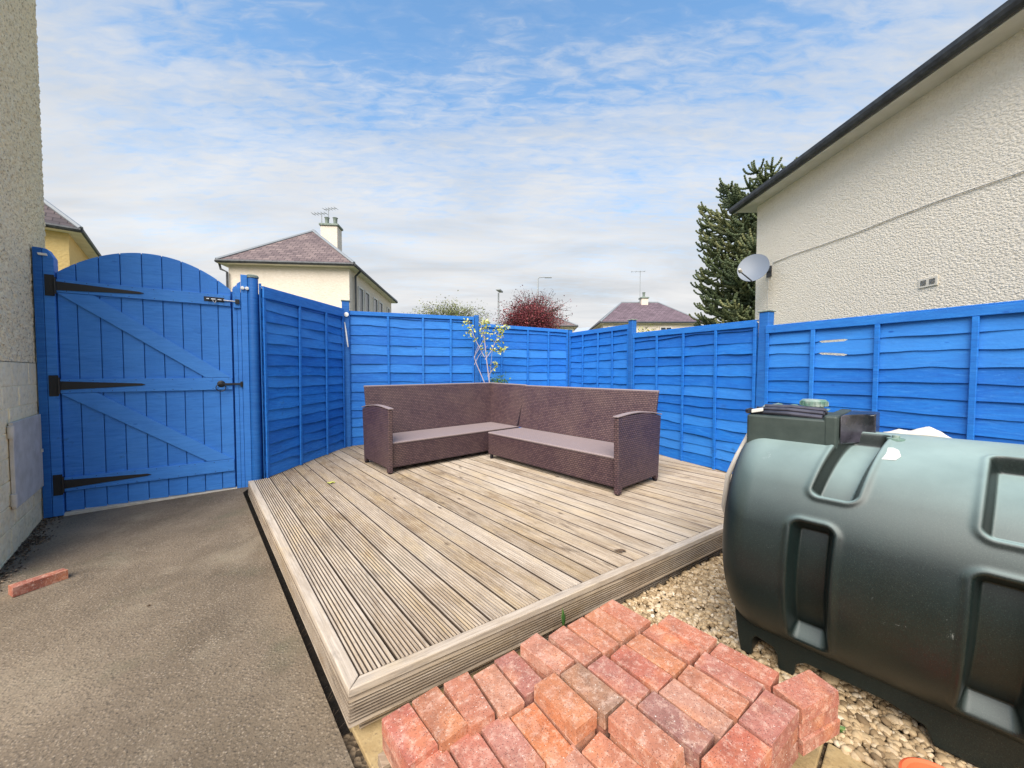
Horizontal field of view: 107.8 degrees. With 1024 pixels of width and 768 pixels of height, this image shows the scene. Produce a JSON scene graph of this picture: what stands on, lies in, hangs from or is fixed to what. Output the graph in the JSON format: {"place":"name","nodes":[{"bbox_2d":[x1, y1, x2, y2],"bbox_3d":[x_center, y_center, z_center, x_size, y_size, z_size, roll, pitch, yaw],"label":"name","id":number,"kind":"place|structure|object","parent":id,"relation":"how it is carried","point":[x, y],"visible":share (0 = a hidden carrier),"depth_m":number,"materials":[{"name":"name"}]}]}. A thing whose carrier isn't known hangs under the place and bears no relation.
{"place":"outdoors","nodes":[
{"label":"outdoors","id":0,"kind":"place"},
{"bbox_2d":[44,199,101,270],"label":"house","id":1,"kind":"structure","parent":0,"point":[68,242],"depth_m":11.63,"materials":[{"name":"paint"}]},
{"bbox_2d":[0,467,353,767],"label":"path","id":2,"kind":"structure","parent":0,"point":[203,660],"depth_m":1.84,"materials":[{"name":"grey asphalt"}]},
{"bbox_2d":[0,517,62,590],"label":"leaf litter","id":3,"kind":"object","parent":2,"relation":"on","point":[32,542],"visible":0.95,"depth_m":2.92,"materials":[{"name":"brown plant"}]},
{"bbox_2d":[8,568,67,596],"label":"brick","id":4,"kind":"object","parent":2,"relation":"on","point":[30,584],"visible":1,"depth_m":2.35,"materials":[{"name":"brick"}]},
{"bbox_2d":[32,246,70,517],"bbox_3d":[-4.191,-0.002,3.403,0.153,2.430,0.121,-1,2,-36],"label":"gate post","id":5,"kind":"object","parent":2,"relation":"on","point":[44,261],"visible":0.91,"depth_m":3.37,"materials":[{"name":"paint"}]},
{"bbox_2d":[44,253,240,510],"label":"gate","id":6,"kind":"structure","parent":5,"relation":"attached to","point":[144,384],"depth_m":3.73,"materials":[{"name":"paint"}]},
{"bbox_2d":[64,486,236,515],"bbox_3d":[-3.642,1.207,3.860,1.292,0.062,0.105,-1,2,-36],"label":"threshold","id":7,"kind":"object","parent":2,"relation":"on","point":[85,510],"visible":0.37,"depth_m":3.72,"materials":[{"name":"concrete"}]},
{"bbox_2d":[231,274,265,487],"bbox_3d":[-2.991,-0.021,4.256,0.338,2.400,0.139,-1,2,-36],"label":"gate post","id":8,"kind":"object","parent":2,"relation":"on","point":[241,392],"visible":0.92,"depth_m":4.19,"materials":[{"name":"paint"}]},
{"bbox_2d":[247,274,263,479],"bbox_3d":[-2.928,-0.041,4.274,0.159,2.389,0.122,0,2,0],"label":"fence post","id":9,"kind":"object","parent":2,"relation":"on","point":[254,338],"visible":0.81,"depth_m":4.24,"materials":[{"name":"paint"}]},
{"bbox_2d":[247,503,349,735],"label":"soil","id":10,"kind":"structure","parent":0,"point":[327,690],"depth_m":2.07,"materials":[{"name":"black soil"}]},
{"bbox_2d":[248,445,731,728],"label":"deck","id":11,"kind":"structure","parent":10,"relation":"on","point":[406,584],"depth_m":2.51,"materials":[{"name":"beige wood"}]},
{"bbox_2d":[260,286,345,477],"bbox_3d":[-2.696,-0.056,4.994,0.053,2.177,1.696,0,2,4],"label":"lap fence","id":12,"kind":"object","parent":11,"relation":"on","point":[303,373],"visible":1,"depth_m":4.75,"materials":[{"name":"paint"}]},
{"bbox_2d":[341,300,350,446],"bbox_3d":[-2.628,-0.062,5.933,0.129,2.517,0.169,-1,2,-20],"label":"fence post","id":13,"kind":"object","parent":11,"relation":"on","point":[345,305],"visible":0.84,"depth_m":5.90,"materials":[{"name":"paint"}]},
{"bbox_2d":[349,311,473,445],"bbox_3d":[-1.651,-0.111,6.393,2.100,2.192,0.053,-1,2,-24],"label":"lap fence","id":14,"kind":"object","parent":11,"relation":"on","point":[395,348],"visible":0.58,"depth_m":6.30,"materials":[{"name":"paint"}]},
{"bbox_2d":[362,382,525,473],"bbox_3d":[-0.877,0.512,5.318,2.181,1.012,0.881,-2,3,-41],"label":"sofa section","id":15,"kind":"object","parent":11,"relation":"on","point":[406,424],"visible":0.94,"depth_m":5.24,"materials":[{"name":"wicker"}]},
{"bbox_2d":[474,315,478,382],"bbox_3d":[-0.655,-0.045,6.862,0.075,2.420,0.075,-1,2,-25],"label":"fence post","id":16,"kind":"object","parent":11,"relation":"on","point":[476,347],"visible":0.54,"depth_m":6.81,"materials":[{"name":"paint"}]},
{"bbox_2d":[490,371,510,382],"bbox_3d":[-0.218,-0.032,6.603,0.402,0.417,0.094,0,2,0],"label":"weed","id":17,"kind":"object","parent":11,"relation":"on","point":[497,381],"visible":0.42,"depth_m":6.60,"materials":[{"name":"green plant"}]},
{"bbox_2d":[479,323,567,427],"bbox_3d":[0.264,-0.083,7.251,1.896,2.082,0.053,-1,2,-24],"label":"lap fence","id":18,"kind":"object","parent":11,"relation":"on","point":[533,356],"visible":0.5,"depth_m":7.24,"materials":[{"name":"paint"}]},
{"bbox_2d":[488,385,661,495],"bbox_3d":[0.614,0.547,4.631,0.860,0.990,2.156,-2,3,-41],"label":"sofa section","id":19,"kind":"object","parent":11,"relation":"on","point":[608,436],"visible":1,"depth_m":4.39,"materials":[{"name":"wicker"}]},
{"bbox_2d":[569,324,627,388],"bbox_3d":[1.529,-0.020,6.798,0.053,1.982,1.785,-1,2,-23],"label":"lap fence","id":20,"kind":"object","parent":11,"relation":"on","point":[598,358],"visible":0.6,"depth_m":6.68,"materials":[{"name":"paint"}]},
{"bbox_2d":[632,320,758,472],"bbox_3d":[2.288,0.134,4.984,0.053,1.806,1.954,-1,2,-23],"label":"lap fence","id":21,"kind":"object","parent":11,"relation":"on","point":[702,379],"visible":0.84,"depth_m":4.72,"materials":[{"name":"paint"}]},
{"bbox_2d":[755,310,775,408],"bbox_3d":[2.723,0.238,4.037,0.138,2.047,0.133,-1,2,-23],"label":"fence post","id":22,"kind":"object","parent":11,"relation":"on","point":[766,317],"visible":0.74,"depth_m":4.00,"materials":[{"name":"paint"}]},
{"bbox_2d":[214,207,397,312],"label":"house","id":23,"kind":"structure","parent":0,"point":[313,264],"depth_m":16.34,"materials":[{"name":"white paint"}]},
{"bbox_2d":[358,286,363,310],"bbox_3d":[-7.277,-3.968,17.970,0.060,1.350,0.750,0,2,-6],"label":"window","id":24,"kind":"structure","parent":23,"relation":"in","point":[360,290],"depth_m":17.95,"materials":[{"name":"grey"}]},
{"bbox_2d":[364,290,369,311],"bbox_3d":[-7.381,-4.004,19.014,0.060,1.350,0.750,0,2,-6],"label":"window","id":25,"kind":"structure","parent":23,"relation":"in","point":[366,295],"depth_m":18.94,"materials":[{"name":"grey glass"}]},
{"bbox_2d":[373,297,377,311],"bbox_3d":[-7.540,-4.059,20.605,0.060,1.350,0.800,0,2,-6],"label":"window","id":26,"kind":"structure","parent":23,"relation":"in","point":[375,301],"depth_m":20.65,"materials":[{"name":"grey"}]},
{"bbox_2d":[378,301,382,311],"bbox_3d":[-7.653,-4.098,21.748,0.060,1.350,0.800,0,2,-6],"label":"window","id":27,"kind":"structure","parent":23,"relation":"in","point":[380,305],"depth_m":21.75,"materials":[{"name":"grey"}]},
{"bbox_2d":[300,628,345,728],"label":"dry grass","id":28,"kind":"structure","parent":0,"point":[324,688],"depth_m":1.70,"materials":[{"name":"brown plant"}]},
{"bbox_2d":[36,0,1006,327],"label":"sky","id":29,"kind":"structure","parent":0,"point":[475,148],"materials":[{"name":"blue"}]},
{"bbox_2d":[574,327,590,331],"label":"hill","id":30,"kind":"structure","parent":0,"point":[581,329],"depth_m":422.94,"materials":[{"name":"white"}]},
{"bbox_2d":[595,723,609,738],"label":"brick","id":31,"kind":"object","parent":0,"point":[605,732],"visible":0.09,"depth_m":1.24,"materials":[{"name":"brick"}]},
{"bbox_2d":[561,663,622,729],"bbox_3d":[0.280,1.101,1.328,0.099,0.053,0.206,-1,2,-37],"label":"brick","id":32,"kind":"object","parent":31,"relation":"on","point":[604,701],"visible":0.73,"depth_m":1.31,"materials":[{"name":"brick"}]},
{"bbox_2d":[346,650,871,767],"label":"paving","id":33,"kind":"structure","parent":0,"point":[368,738],"depth_m":1.38,"materials":[{"name":"beige stone"}]},
{"bbox_2d":[378,751,391,767],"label":"pallet","id":34,"kind":"object","parent":33,"relation":"on","point":[383,761],"visible":0.04,"depth_m":1.23,"materials":[{"name":"brown wood"}]},
{"bbox_2d":[382,735,399,767],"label":"brick","id":35,"kind":"object","parent":34,"relation":"on","point":[390,757],"visible":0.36,"depth_m":1.21,"materials":[{"name":"brick"}]},
{"bbox_2d":[382,703,437,767],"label":"brick","id":36,"kind":"object","parent":35,"relation":"on","point":[409,740],"visible":0.9,"depth_m":1.20,"materials":[{"name":"brick"}]},
{"bbox_2d":[416,749,457,767],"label":"brick","id":37,"kind":"object","parent":34,"relation":"on","point":[438,759],"visible":0.64,"depth_m":1.13,"materials":[{"name":"brick"}]},
{"bbox_2d":[450,732,502,767],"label":"brick","id":38,"kind":"object","parent":34,"relation":"on","point":[468,751],"visible":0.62,"depth_m":1.16,"materials":[{"name":"brick"}]},
{"bbox_2d":[473,664,523,720],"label":"brick","id":39,"kind":"object","parent":34,"relation":"on","point":[503,698],"visible":0.66,"depth_m":1.34,"materials":[{"name":"brick"}]},
{"bbox_2d":[481,717,544,767],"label":"brick","id":40,"kind":"object","parent":34,"relation":"on","point":[508,744],"visible":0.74,"depth_m":1.18,"materials":[{"name":"brick"}]},
{"bbox_2d":[511,702,573,767],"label":"brick","id":41,"kind":"object","parent":34,"relation":"on","point":[545,739],"visible":0.69,"depth_m":1.20,"materials":[{"name":"brick"}]},
{"bbox_2d":[561,608,565,625],"bbox_3d":[0.258,1.180,1.870,0.021,0.113,0.023,1,2,37],"label":"weed","id":42,"kind":"object","parent":34,"relation":"on","point":[563,617],"visible":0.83,"depth_m":1.86,"materials":[{"name":"green plant"}]},
{"bbox_2d":[610,645,671,693],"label":"brick","id":43,"kind":"object","parent":34,"relation":"on","point":[648,674],"visible":0.62,"depth_m":1.41,"materials":[{"name":"brick"}]},
{"bbox_2d":[626,634,685,679],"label":"brick","id":44,"kind":"object","parent":34,"relation":"on","point":[660,657],"visible":0.59,"depth_m":1.47,"materials":[{"name":"brick"}]},
{"bbox_2d":[779,741,798,767],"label":"brick","id":45,"kind":"object","parent":34,"relation":"on","point":[792,756],"visible":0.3,"depth_m":1.21,"materials":[{"name":"brick"}]},
{"bbox_2d":[769,726,797,767],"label":"brick","id":46,"kind":"object","parent":45,"relation":"on","point":[777,762],"visible":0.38,"depth_m":1.18,"materials":[{"name":"brick"}]},
{"bbox_2d":[677,665,748,725],"bbox_3d":[0.703,1.101,1.317,0.099,0.054,0.206,-2,3,-38],"label":"brick","id":47,"kind":"object","parent":46,"relation":"on","point":[729,703],"visible":0.63,"depth_m":1.30,"materials":[{"name":"brick"}]},
{"bbox_2d":[738,689,798,760],"bbox_3d":[0.839,1.106,1.219,0.206,0.054,0.100,-1,2,-35],"label":"brick","id":48,"kind":"object","parent":46,"relation":"on","point":[769,719],"visible":0.86,"depth_m":1.20,"materials":[{"name":"brick"}]},
{"bbox_2d":[797,718,839,755],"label":"brick","id":49,"kind":"object","parent":34,"relation":"on","point":[812,741],"visible":0.45,"depth_m":1.27,"materials":[{"name":"brick"}]},
{"bbox_2d":[798,706,837,738],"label":"brick","id":50,"kind":"object","parent":49,"relation":"on","point":[816,723],"visible":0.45,"depth_m":1.27,"materials":[{"name":"brick"}]},
{"bbox_2d":[773,670,838,723],"bbox_3d":[1.039,1.101,1.319,0.206,0.053,0.099,-1,2,-22],"label":"brick","id":51,"kind":"object","parent":50,"relation":"on","point":[809,695],"visible":0.88,"depth_m":1.30,"materials":[{"name":"brick"}]},
{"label":"brick","id":52,"kind":"object","parent":34,"relation":"on","visible":0},
{"bbox_2d":[412,686,467,753],"bbox_3d":[-0.247,1.138,1.265,0.099,0.053,0.206,-4,2,-40],"label":"brick","id":53,"kind":"object","parent":52,"relation":"on","point":[441,718],"visible":0.85,"depth_m":1.24,"materials":[{"name":"brick"}]},
{"bbox_2d":[444,672,494,736],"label":"brick","id":54,"kind":"object","parent":52,"relation":"on","point":[464,696],"visible":0.82,"depth_m":1.29,"materials":[{"name":"brick"}]},
{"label":"brick","id":55,"kind":"object","parent":34,"relation":"on","visible":0},
{"bbox_2d":[582,731,641,767],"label":"brick","id":56,"kind":"object","parent":55,"relation":"on","point":[600,750],"visible":0.79,"depth_m":1.14,"materials":[{"name":"brick"}]},
{"bbox_2d":[609,734,685,767],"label":"brick","id":57,"kind":"object","parent":55,"relation":"on","point":[616,742],"visible":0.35,"depth_m":1.16,"materials":[{"name":"brick"}]},
{"bbox_2d":[608,701,684,767],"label":"brick","id":58,"kind":"object","parent":57,"relation":"on","point":[642,738],"visible":1,"depth_m":1.14,"materials":[{"name":"brick"}]},
{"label":"brick","id":59,"kind":"object","parent":34,"relation":"on","visible":0},
{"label":"brick","id":60,"kind":"object","parent":59,"relation":"on","visible":0},
{"bbox_2d":[659,678,732,745],"bbox_3d":[0.615,1.105,1.254,0.099,0.053,0.206,-1,2,-37],"label":"brick","id":61,"kind":"object","parent":60,"relation":"on","point":[718,724],"visible":0.62,"depth_m":1.24,"materials":[{"name":"brick"}]},
{"bbox_2d":[701,723,771,767],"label":"brick","id":62,"kind":"object","parent":60,"relation":"on","point":[737,745],"visible":1,"depth_m":1.10,"materials":[{"name":"brick"}]},
{"bbox_2d":[600,600,650,636],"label":"brick","id":63,"kind":"object","parent":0,"point":[636,623],"visible":0.62,"depth_m":1.70,"materials":[{"name":"brick"}]},
{"bbox_2d":[589,271,702,332],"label":"house","id":64,"kind":"structure","parent":0,"point":[659,315],"depth_m":31.80,"materials":[{"name":"brown stone"}]},
{"bbox_2d":[660,327,671,329],"bbox_3d":[12.831,-4.219,31.094,1.000,1.100,0.060,0,2,0],"label":"window","id":65,"kind":"structure","parent":64,"relation":"in","point":[661,328],"depth_m":31.07,"materials":[{"name":"grey"}]},
{"bbox_2d":[342,555,966,767],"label":"gravel bed","id":66,"kind":"object","parent":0,"point":[358,760],"depth_m":1.42,"materials":[{"name":"beige gravel"}]},
{"bbox_2d":[764,300,1023,443],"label":"lap fence","id":67,"kind":"object","parent":66,"relation":"on","point":[957,372],"visible":0.43,"depth_m":2.90,"materials":[{"name":"paint"}]},
{"bbox_2d":[898,757,944,767],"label":"orange tub","id":68,"kind":"object","parent":66,"relation":"on","point":[911,762],"visible":1,"depth_m":1.21,"materials":[{"name":"orange plastic"}]},
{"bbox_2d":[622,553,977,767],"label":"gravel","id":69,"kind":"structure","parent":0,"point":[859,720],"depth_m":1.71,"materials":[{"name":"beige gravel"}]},
{"bbox_2d":[839,726,845,732],"bbox_3d":[1.248,1.334,1.445,0.074,0.035,0.067,-2,3,-40],"label":"weed","id":70,"kind":"object","parent":69,"relation":"on","point":[842,728],"visible":0.12,"depth_m":1.44,"materials":[{"name":"green plant"}]},
{"bbox_2d":[721,399,1023,767],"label":"oil tank","id":71,"kind":"object","parent":69,"relation":"on","point":[860,550],"visible":1,"depth_m":1.38,"materials":[{"name":"green plastic"}]},
{"bbox_2d":[886,427,950,437],"bbox_3d":[1.877,0.259,1.736,0.250,0.147,0.220,-2,3,-42],"label":"crumpled sheet","id":72,"kind":"object","parent":71,"relation":"on","point":[927,431],"visible":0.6,"depth_m":1.65,"materials":[{"name":"white plastic"}]},
{"bbox_2d":[729,0,1023,355],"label":"house","id":73,"kind":"structure","parent":0,"point":[906,194],"depth_m":4.48,"materials":[{"name":"paint"}]},
{"bbox_2d":[737,254,771,281],"bbox_3d":[4.495,-2.152,6.919,0.750,0.546,0.383,0,2,0],"label":"satellite dish","id":74,"kind":"object","parent":73,"relation":"attached to","point":[753,267],"visible":1,"depth_m":6.94,"materials":[{"name":"grey metal"}]},
{"label":"ground","id":75,"kind":"structure","parent":0,"visible":0},
{"bbox_2d":[0,0,45,568],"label":"house","id":76,"kind":"structure","parent":75,"relation":"on","point":[22,222],"depth_m":3.03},
{"bbox_2d":[6,414,43,508],"bbox_3d":[-3.926,0.599,3.030,0.050,0.645,0.787,-2,3,-41],"label":"meter box door","id":77,"kind":"structure","parent":76,"relation":"in","point":[24,435],"depth_m":2.95,"materials":[{"name":"grey plastic"}]},
{"bbox_2d":[403,290,491,322],"bbox_3d":[-2.555,-1.217,14.008,3.710,4.278,2.531,0,2,0],"label":"shrub","id":78,"kind":"object","parent":75,"relation":"on","point":[451,311],"visible":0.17,"depth_m":13.56,"materials":[{"name":"green plant"}]},
{"bbox_2d":[462,317,509,381],"bbox_3d":[-0.447,-0.014,6.516,0.864,2.273,0.387,0,2,0],"label":"sapling","id":79,"kind":"object","parent":75,"relation":"on","point":[500,329],"visible":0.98,"depth_m":6.48,"materials":[{"name":"green plant"}]},
{"bbox_2d":[496,289,502,324],"bbox_3d":[-1.017,-3.608,30.494,0.483,8.120,1.010,0,2,5],"label":"street lamp","id":80,"kind":"object","parent":75,"relation":"on","point":[499,290],"visible":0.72,"depth_m":30.72,"materials":[{"name":"grey metal"}]},
{"bbox_2d":[492,291,567,329],"bbox_3d":[0.582,-1.457,15.378,3.519,4.665,3.057,0,2,0],"label":"tree","id":81,"kind":"object","parent":75,"relation":"on","point":[535,317],"visible":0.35,"depth_m":14.87,"materials":[{"name":"red plant"}]},
{"bbox_2d":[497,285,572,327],"bbox_3d":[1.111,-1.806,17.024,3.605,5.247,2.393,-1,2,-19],"label":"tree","id":82,"kind":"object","parent":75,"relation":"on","point":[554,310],"visible":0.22,"depth_m":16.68,"materials":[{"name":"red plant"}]},
{"bbox_2d":[499,313,577,331],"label":"house","id":83,"kind":"structure","parent":75,"relation":"on","point":[571,325],"depth_m":32.85,"materials":[{"name":"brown stone"}]},
{"bbox_2d":[537,277,551,300],"bbox_3d":[3.434,-5.628,39.831,1.570,11.518,0.240,0,2,0],"label":"street lamp","id":84,"kind":"object","parent":75,"relation":"on","point":[537,283],"visible":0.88,"depth_m":39.60,"materials":[{"name":"grey metal"}]},
{"bbox_2d":[566,329,572,386],"bbox_3d":[1.180,0.008,7.675,0.109,2.257,0.109,-1,2,-23],"label":"fence post","id":85,"kind":"object","parent":75,"relation":"on","point":[569,331],"visible":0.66,"depth_m":7.61,"materials":[{"name":"paint"}]},
{"bbox_2d":[627,319,637,388],"bbox_3d":[1.905,0.088,5.936,0.112,2.217,0.112,-1,2,-23],"label":"fence post","id":86,"kind":"object","parent":75,"relation":"on","point":[631,326],"visible":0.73,"depth_m":5.88,"materials":[{"name":"paint"}]},
{"bbox_2d":[636,319,657,332],"bbox_3d":[3.945,-0.443,10.985,1.189,2.941,1.051,0,2,0],"label":"bush","id":87,"kind":"object","parent":75,"relation":"on","point":[646,328],"visible":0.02,"depth_m":10.93,"materials":[{"name":"green plant"}]},
{"bbox_2d":[689,157,797,325],"bbox_3d":[8.745,-3.129,12.873,5.044,8.372,5.741,-1,2,-32],"label":"monkey puzzle tree","id":88,"kind":"object","parent":75,"relation":"on","point":[734,298],"visible":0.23,"depth_m":12.72,"materials":[{"name":"green plant"}]},
{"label":"brick","id":89,"kind":"object","parent":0,"visible":0},
{"bbox_2d":[588,655,649,709],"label":"brick","id":90,"kind":"object","parent":89,"relation":"on","point":[622,683],"visible":0.62,"depth_m":1.35,"materials":[{"name":"brick"}]},
{"bbox_2d":[638,691,713,767],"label":"brick","id":91,"kind":"object","parent":89,"relation":"on","point":[692,737],"visible":0.73,"depth_m":1.18,"materials":[{"name":"brick"}]},
{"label":"brick","id":92,"kind":"object","parent":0,"visible":0},
{"bbox_2d":[642,623,699,667],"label":"brick","id":93,"kind":"object","parent":92,"relation":"on","point":[684,652],"visible":0.65,"depth_m":1.53,"materials":[{"name":"brick"}]},
{"bbox_2d":[658,615,716,656],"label":"brick","id":94,"kind":"object","parent":92,"relation":"on","point":[702,642],"visible":0.66,"depth_m":1.57,"materials":[{"name":"brick"}]},
{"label":"brick","id":95,"kind":"object","parent":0,"visible":0},
{"bbox_2d":[694,652,763,706],"bbox_3d":[0.797,1.099,1.383,0.099,0.054,0.206,-2,3,-38],"label":"brick","id":96,"kind":"object","parent":95,"relation":"on","point":[748,688],"visible":0.61,"depth_m":1.37,"materials":[{"name":"brick"}]},
{"bbox_2d":[711,643,778,693],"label":"brick","id":97,"kind":"object","parent":95,"relation":"on","point":[765,676],"visible":0.61,"depth_m":1.42,"materials":[{"name":"brick"}]},
{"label":"brick","id":98,"kind":"object","parent":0,"visible":0},
{"bbox_2d":[534,699,594,753],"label":"brick","id":99,"kind":"object","parent":98,"relation":"on","point":[581,745],"visible":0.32,"depth_m":1.21,"materials":[{"name":"brick"}]},
{"bbox_2d":[534,673,596,744],"bbox_3d":[0.179,1.103,1.279,0.099,0.053,0.206,-1,2,-36],"label":"brick","id":100,"kind":"object","parent":99,"relation":"on","point":[568,710],"visible":1,"depth_m":1.25,"materials":[{"name":"brick"}]},
{"bbox_2d":[555,744,593,767],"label":"brick","id":101,"kind":"object","parent":98,"relation":"on","point":[575,758],"visible":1,"depth_m":1.13,"materials":[{"name":"brick"}]},
{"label":"brick","id":102,"kind":"object","parent":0,"visible":0},
{"bbox_2d":[494,650,541,707],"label":"brick","id":103,"kind":"object","parent":102,"relation":"on","point":[522,677],"visible":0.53,"depth_m":1.44,"materials":[{"name":"brick"}]},
{"bbox_2d":[521,657,545,679],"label":"brick","id":104,"kind":"object","parent":102,"relation":"on","point":[542,676],"visible":0.13,"depth_m":1.47,"materials":[{"name":"brick"}]},
{"bbox_2d":[520,633,573,677],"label":"brick","id":105,"kind":"object","parent":104,"relation":"on","point":[545,657],"visible":0.76,"depth_m":1.48,"materials":[{"name":"brick"}]},
{"bbox_2d":[548,626,600,669],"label":"brick","id":106,"kind":"object","parent":104,"relation":"on","point":[572,645],"visible":0.62,"depth_m":1.52,"materials":[{"name":"brick"}]},
{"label":"brick","id":107,"kind":"object","parent":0,"visible":0},
{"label":"brick","id":108,"kind":"object","parent":107,"relation":"on","visible":0},
{"bbox_2d":[567,617,618,658],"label":"brick","id":109,"kind":"object","parent":108,"relation":"on","point":[595,637],"visible":0.64,"depth_m":1.58,"materials":[{"name":"brick"}]},
{"bbox_2d":[585,607,634,647],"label":"brick","id":110,"kind":"object","parent":108,"relation":"on","point":[620,633],"visible":0.65,"depth_m":1.64,"materials":[{"name":"brick"}]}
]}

